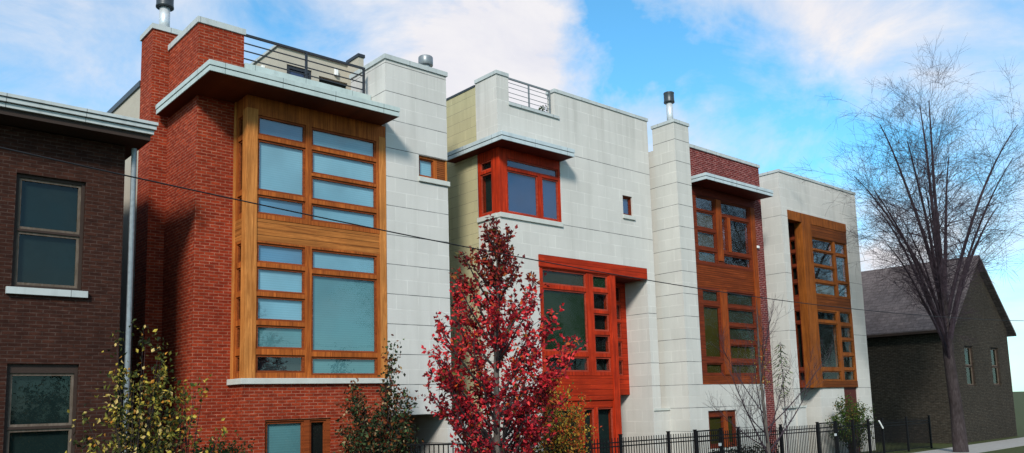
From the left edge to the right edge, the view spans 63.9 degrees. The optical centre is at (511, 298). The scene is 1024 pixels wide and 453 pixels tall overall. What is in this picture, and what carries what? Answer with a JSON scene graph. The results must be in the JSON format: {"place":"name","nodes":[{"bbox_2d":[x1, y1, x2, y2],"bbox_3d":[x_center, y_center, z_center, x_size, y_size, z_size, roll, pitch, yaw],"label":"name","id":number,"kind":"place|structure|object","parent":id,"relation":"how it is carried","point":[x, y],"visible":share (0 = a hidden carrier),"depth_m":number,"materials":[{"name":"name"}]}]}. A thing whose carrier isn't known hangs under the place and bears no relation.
{"place":"outdoors","nodes":[
{"label":"outdoors","id":0,"kind":"place"},
{"bbox_2d":[0,92,157,452],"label":"brick house","id":1,"kind":"structure","parent":0,"point":[61,231],"depth_m":14.48,"materials":[{"name":"brown brick"}]},
{"bbox_2d":[3,364,77,452],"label":"window","id":2,"kind":"structure","parent":1,"relation":"in","point":[40,396],"depth_m":14.16,"materials":[{"name":"grey glass"}]},
{"bbox_2d":[11,174,84,290],"bbox_3d":[-8.202,-1.144,14.519,1.094,1.994,0.120,5,-10,-41],"label":"window","id":3,"kind":"structure","parent":1,"relation":"in","point":[49,218],"depth_m":14.55,"materials":[{"name":"grey glass"}]},
{"bbox_2d":[107,0,466,452],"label":"town house","id":4,"kind":"structure","parent":0,"point":[279,325],"depth_m":17.93,"materials":[{"name":"red brick"}]},
{"bbox_2d":[233,241,240,378],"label":"side window","id":5,"kind":"structure","parent":4,"relation":"in","point":[237,268],"depth_m":17.01,"materials":[{"name":"brown wood"}]},
{"bbox_2d":[235,110,242,220],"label":"side window","id":6,"kind":"structure","parent":4,"relation":"in","point":[239,136],"depth_m":17.41,"materials":[{"name":"brown wood"}]},
{"bbox_2d":[265,418,329,452],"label":"basement window","id":7,"kind":"structure","parent":4,"relation":"in","point":[310,435],"depth_m":17.23,"materials":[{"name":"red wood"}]},
{"bbox_2d":[255,240,380,377],"bbox_3d":[-4.198,0.307,17.888,2.975,2.848,0.200,5,-10,-41],"label":"lower bay window","id":8,"kind":"structure","parent":4,"relation":"in","point":[318,309],"depth_m":17.79,"materials":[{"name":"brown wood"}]},
{"bbox_2d":[257,109,379,233],"bbox_3d":[-4.284,-2.741,18.277,2.975,2.340,0.200,5,-10,-41],"label":"upper bay window","id":9,"kind":"structure","parent":4,"relation":"in","point":[305,166],"depth_m":18.18,"materials":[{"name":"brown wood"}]},
{"bbox_2d":[419,155,436,178],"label":"small window","id":10,"kind":"structure","parent":4,"relation":"in","point":[427,166],"depth_m":20.33,"materials":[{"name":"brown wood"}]},
{"bbox_2d":[0,0,1023,391],"label":"sky","id":11,"kind":"structure","parent":0,"point":[748,79],"materials":[{"name":"blue"}]},
{"bbox_2d":[538,104,547,111],"bbox_3d":[0.986,-5.254,24.552,0.834,1.159,0.756,5,-10,-41],"label":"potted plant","id":12,"kind":"object","parent":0,"point":[542,108],"visible":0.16,"depth_m":24.38,"materials":[{"name":"white plant"}]},
{"bbox_2d":[446,70,670,452],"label":"town house","id":13,"kind":"structure","parent":0,"point":[564,179],"depth_m":23.33,"materials":[{"name":"stone"}]},
{"bbox_2d":[478,149,492,217],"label":"side window","id":14,"kind":"structure","parent":13,"relation":"in","point":[485,186],"depth_m":22.29,"materials":[{"name":"red wood"}]},
{"bbox_2d":[506,149,561,221],"bbox_3d":[0.549,-3.067,22.628,2.013,1.776,0.200,5,-10,-41],"label":"corner window","id":15,"kind":"structure","parent":13,"relation":"in","point":[533,182],"depth_m":22.60,"materials":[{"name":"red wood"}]},
{"bbox_2d":[539,267,612,375],"bbox_3d":[1.773,0.689,23.097,2.786,2.942,0.200,5,-10,-41],"label":"bay window","id":16,"kind":"structure","parent":13,"relation":"in","point":[585,296],"depth_m":23.20,"materials":[{"name":"red wood"}]},
{"bbox_2d":[546,406,614,452],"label":"basement window","id":17,"kind":"structure","parent":13,"relation":"in","point":[603,416],"depth_m":23.40,"materials":[{"name":"red wood"}]},
{"bbox_2d":[615,282,629,394],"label":"entry side window","id":18,"kind":"structure","parent":13,"relation":"in","point":[620,287],"depth_m":25.63,"materials":[{"name":"red wood"}]},
{"bbox_2d":[623,196,631,215],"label":"small window","id":19,"kind":"structure","parent":13,"relation":"in","point":[626,200],"depth_m":25.25,"materials":[{"name":"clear glass"}]},
{"bbox_2d":[648,91,777,452],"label":"town house","id":20,"kind":"structure","parent":0,"point":[707,230],"depth_m":26.44,"materials":[{"name":"white concrete"}]},
{"bbox_2d":[708,410,736,448],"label":"basement window","id":21,"kind":"structure","parent":20,"relation":"in","point":[714,417],"depth_m":25.88,"materials":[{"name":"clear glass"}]},
{"bbox_2d":[692,194,753,271],"bbox_3d":[7.023,-2.161,27.663,3.420,2.298,0.200,5,-10,-41],"label":"upper window","id":22,"kind":"structure","parent":20,"relation":"in","point":[704,213],"depth_m":27.74,"materials":[{"name":"brown glass"}]},
{"bbox_2d":[697,286,758,374],"bbox_3d":[7.115,1.120,27.244,3.420,2.840,0.200,5,-10,-41],"label":"lower window","id":23,"kind":"structure","parent":20,"relation":"in","point":[709,305],"depth_m":27.23,"materials":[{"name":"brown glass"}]},
{"bbox_2d":[759,169,875,452],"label":"town house","id":24,"kind":"structure","parent":0,"point":[804,238],"depth_m":30.97,"materials":[{"name":"stone"}]},
{"bbox_2d":[789,237,799,301],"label":"side window","id":25,"kind":"structure","parent":24,"relation":"in","point":[792,244],"depth_m":31.07,"materials":[{"name":"clear glass"}]},
{"bbox_2d":[794,304,805,387],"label":"side window","id":26,"kind":"structure","parent":24,"relation":"in","point":[797,313],"depth_m":30.73,"materials":[{"name":"clear glass"}]},
{"bbox_2d":[812,237,850,298],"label":"upper bay window","id":27,"kind":"structure","parent":24,"relation":"in","point":[830,280],"depth_m":32.22,"materials":[{"name":"brown wood"}]},
{"bbox_2d":[817,309,856,380],"bbox_3d":[12.489,1.825,31.740,2.786,2.720,0.200,5,-10,-41],"label":"lower bay window","id":28,"kind":"structure","parent":24,"relation":"in","point":[845,369],"depth_m":31.82,"materials":[{"name":"brown wood"}]},
{"bbox_2d":[844,387,859,452],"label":"basement door","id":29,"kind":"structure","parent":24,"relation":"in","point":[847,390],"depth_m":32.10,"materials":[{"name":"brown wood"}]},
{"bbox_2d":[861,255,1016,443],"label":"brick house","id":30,"kind":"structure","parent":0,"point":[906,366],"depth_m":37.65,"materials":[{"name":"grey brick"}]},
{"bbox_2d":[964,346,974,385],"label":"window","id":31,"kind":"structure","parent":30,"relation":"in","point":[968,355],"depth_m":37.19,"materials":[{"name":"clear glass"}]},
{"bbox_2d":[990,348,999,385],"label":"window","id":32,"kind":"structure","parent":30,"relation":"in","point":[995,368],"depth_m":39.30,"materials":[{"name":"clear glass"}]},
{"bbox_2d":[859,391,1023,452],"bbox_3d":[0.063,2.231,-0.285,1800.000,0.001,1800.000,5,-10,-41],"label":"ground","id":33,"kind":"structure","parent":0,"point":[1018,397],"depth_m":35.79,"materials":[{"name":"green plant"}]},
{"bbox_2d":[65,319,217,452],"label":"yellowing shrub","id":34,"kind":"object","parent":33,"relation":"on","point":[124,442],"visible":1,"depth_m":12.19,"materials":[{"name":"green plant"}]},
{"bbox_2d":[189,430,254,452],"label":"bush","id":35,"kind":"object","parent":33,"relation":"on","point":[232,449],"visible":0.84,"depth_m":14.66,"materials":[{"name":"green plant"}]},
{"bbox_2d":[332,334,423,452],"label":"mixed shrub","id":36,"kind":"object","parent":33,"relation":"on","point":[383,439],"visible":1,"depth_m":17.10,"materials":[{"name":"green plant"}]},
{"bbox_2d":[397,443,483,452],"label":"iron fence","id":37,"kind":"object","parent":33,"relation":"on","point":[438,444],"visible":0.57,"depth_m":17.07,"materials":[{"name":"black metal"}]},
{"bbox_2d":[415,212,587,452],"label":"red tree","id":38,"kind":"object","parent":33,"relation":"on","point":[508,409],"visible":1,"depth_m":13.87,"materials":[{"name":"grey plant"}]},
{"bbox_2d":[509,366,601,452],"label":"orange shrub","id":39,"kind":"object","parent":33,"relation":"on","point":[561,442],"visible":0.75,"depth_m":17.78,"materials":[{"name":"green plant"}]},
{"bbox_2d":[460,429,697,452],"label":"iron fence","id":40,"kind":"object","parent":33,"relation":"on","point":[621,446],"visible":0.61,"depth_m":21.40,"materials":[{"name":"black metal"}]},
{"bbox_2d":[709,442,779,452],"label":"hedge","id":41,"kind":"object","parent":33,"relation":"on","point":[746,449],"visible":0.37,"depth_m":25.44,"materials":[{"name":"green plant"}]},
{"bbox_2d":[719,422,820,452],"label":"iron fence","id":42,"kind":"object","parent":33,"relation":"on","point":[738,437],"visible":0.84,"depth_m":25.50,"materials":[{"name":"black metal"}]},
{"bbox_2d":[697,429,721,452],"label":"iron gate","id":43,"kind":"structure","parent":42,"relation":"attached to","point":[711,440],"depth_m":23.16,"materials":[{"name":"metal"}]},
{"bbox_2d":[706,290,843,452],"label":"young bare tree","id":44,"kind":"object","parent":33,"relation":"on","point":[767,448],"visible":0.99,"depth_m":22.49,"materials":[{"name":"grey plant"}]},
{"bbox_2d":[772,343,792,452],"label":"green sapling","id":45,"kind":"object","parent":33,"relation":"on","point":[781,363],"visible":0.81,"depth_m":24.56,"materials":[{"name":"green plant"}]},
{"bbox_2d":[825,393,876,452],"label":"green bush","id":46,"kind":"object","parent":33,"relation":"on","point":[843,412],"visible":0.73,"depth_m":30.13,"materials":[{"name":"green plant"}]},
{"bbox_2d":[834,415,932,452],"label":"iron fence","id":47,"kind":"object","parent":33,"relation":"on","point":[906,438],"visible":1,"depth_m":30.19,"materials":[{"name":"black metal"}]},
{"bbox_2d":[819,422,837,452],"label":"iron gate","id":48,"kind":"structure","parent":47,"relation":"attached to","point":[833,431],"depth_m":27.54,"materials":[{"name":"metal"}]},
{"bbox_3d":[-11.979,-0.708,1.593,0.295,6.974,1.800,5,-10,-41],"label":"utility pole","id":49,"kind":"object","parent":33,"relation":"on","visible":0},
{"bbox_2d":[0,147,1021,320],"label":"overhead wire","id":50,"kind":"object","parent":49,"relation":"attached to","point":[421,237],"visible":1,"depth_m":10.59,"materials":[{"name":"black metal"}]},
{"bbox_2d":[915,437,1023,452],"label":"pavement","id":51,"kind":"structure","parent":0,"point":[994,445],"depth_m":32.45,"materials":[{"name":"concrete"}]},
{"bbox_2d":[161,374,227,452],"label":"yellow sapling","id":52,"kind":"object","parent":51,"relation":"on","point":[185,409],"visible":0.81,"depth_m":12.91,"materials":[{"name":"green plant"}]},
{"bbox_2d":[781,31,1023,451],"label":"bare tree","id":53,"kind":"object","parent":51,"relation":"on","point":[938,259],"visible":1,"depth_m":30.21,"materials":[{"name":"grey plant"}]}
]}

